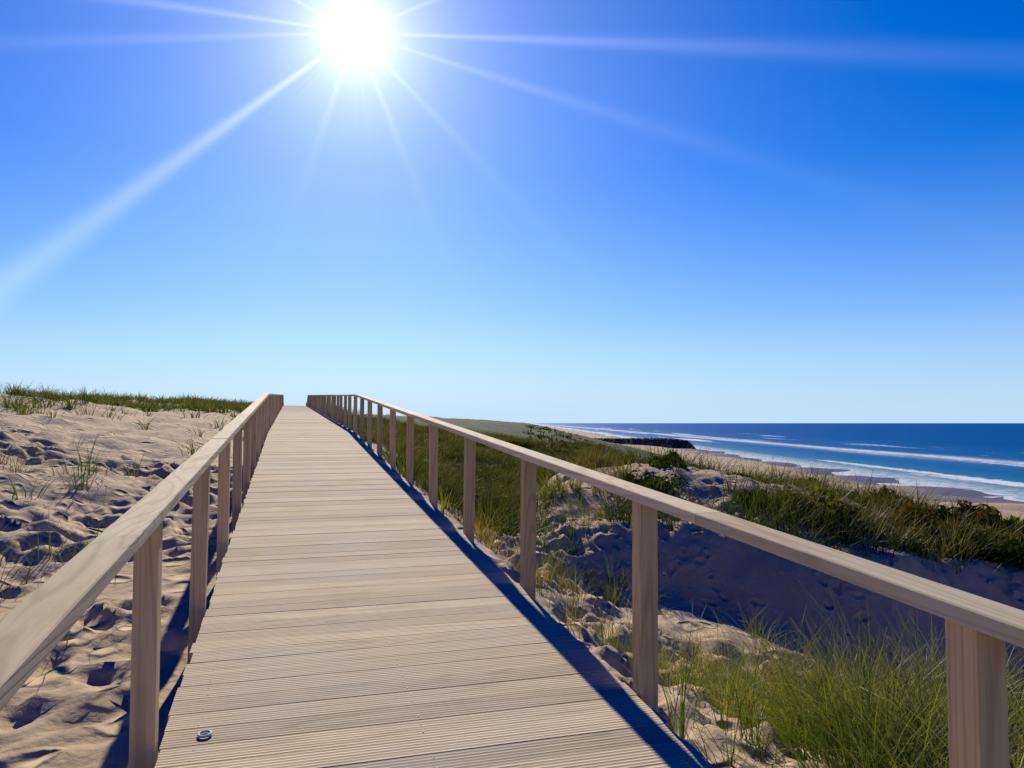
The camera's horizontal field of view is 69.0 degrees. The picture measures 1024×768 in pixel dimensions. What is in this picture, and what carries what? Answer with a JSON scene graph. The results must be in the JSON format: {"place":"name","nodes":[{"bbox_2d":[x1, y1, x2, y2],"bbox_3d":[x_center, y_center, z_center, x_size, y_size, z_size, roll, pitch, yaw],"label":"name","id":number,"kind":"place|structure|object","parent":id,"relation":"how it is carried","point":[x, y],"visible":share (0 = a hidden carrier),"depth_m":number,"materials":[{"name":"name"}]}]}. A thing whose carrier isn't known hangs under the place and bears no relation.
{"place":"outdoors","nodes":[
{"label":"outdoors","id":0,"kind":"place"},
{"bbox_2d":[0,393,1023,767],"bbox_3d":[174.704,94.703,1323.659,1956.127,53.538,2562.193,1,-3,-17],"label":"dune","id":1,"kind":"structure","parent":0,"point":[66,707],"depth_m":10.89,"materials":[{"name":"beige sand"}]},
{"bbox_2d":[0,381,252,652],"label":"dune grass","id":2,"kind":"structure","parent":1,"relation":"on","point":[195,404],"depth_m":23.68,"materials":[{"name":"green plant"}]},
{"bbox_2d":[522,425,591,447],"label":"dune grass","id":3,"kind":"structure","parent":1,"relation":"on","point":[570,435],"depth_m":144.99,"materials":[{"name":"green plant"}]},
{"bbox_2d":[128,395,1009,767],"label":"rail posts","id":4,"kind":"object","parent":1,"relation":"on","point":[978,735],"visible":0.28,"depth_m":3.54,"materials":[{"name":"brown wood"}]},
{"bbox_2d":[0,393,283,710],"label":"hand rail","id":5,"kind":"object","parent":4,"relation":"on","point":[37,624],"visible":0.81,"depth_m":1.94,"materials":[{"name":"brown wood"}]},
{"bbox_2d":[306,394,1023,647],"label":"hand rail","id":6,"kind":"object","parent":4,"relation":"on","point":[1000,621],"visible":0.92,"depth_m":2.40,"materials":[{"name":"brown wood"}]},
{"bbox_2d":[543,440,611,457],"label":"dune shrubs","id":7,"kind":"object","parent":1,"relation":"on","point":[562,441],"visible":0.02,"depth_m":64.79,"materials":[{"name":"green plant"}]},
{"bbox_2d":[303,405,1023,573],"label":"ridge grass","id":8,"kind":"structure","parent":1,"relation":"on","point":[501,485],"depth_m":14.99,"materials":[{"name":"green plant"}]},
{"bbox_2d":[346,420,1022,767],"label":"dune grass","id":9,"kind":"structure","parent":1,"relation":"on","point":[480,536],"depth_m":7.70,"materials":[{"name":"green plant"}]},
{"bbox_2d":[604,576,1023,767],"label":"grass","id":10,"kind":"structure","parent":1,"relation":"on","point":[912,729],"depth_m":3.84,"materials":[{"name":"green plant"}]},
{"bbox_2d":[620,449,1023,568],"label":"dune shrubs","id":11,"kind":"object","parent":1,"relation":"on","point":[1016,547],"visible":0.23,"depth_m":14.48,"materials":[{"name":"green plant"}]},
{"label":"deck cross beams","id":12,"kind":"object","parent":1,"relation":"on","visible":0},
{"bbox_2d":[155,406,712,767],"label":"deck boards","id":13,"kind":"object","parent":12,"relation":"on","point":[306,671],"visible":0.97,"depth_m":3.99,"materials":[{"name":"brown wood"}]},
{"bbox_2d":[197,730,211,737],"bbox_3d":[-1.257,1.432,3.049,0.059,0.014,0.059,1,-3,-17],"label":"plastic ring","id":14,"kind":"object","parent":13,"relation":"on","point":[204,731],"visible":1,"depth_m":3.04,"materials":[{"name":"white plastic"}]},
{"bbox_2d":[189,394,681,767],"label":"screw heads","id":15,"kind":"structure","parent":13,"relation":"on","point":[383,621],"depth_m":4.12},
{"bbox_2d":[0,0,1023,422],"label":"sky","id":16,"kind":"structure","parent":0,"point":[525,211],"materials":[{"name":"blue"}]},
{"bbox_2d":[530,423,1023,501],"bbox_3d":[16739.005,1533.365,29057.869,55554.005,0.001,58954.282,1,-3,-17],"label":"ocean water","id":17,"kind":"structure","parent":0,"point":[987,458],"depth_m":334.25,"materials":[{"name":"blue liquid"}]},
{"bbox_2d":[594,438,695,448],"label":"rock jetty","id":18,"kind":"object","parent":17,"relation":"in","point":[679,443],"visible":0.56,"depth_m":299.99,"materials":[{"name":"black stone"}]}
]}

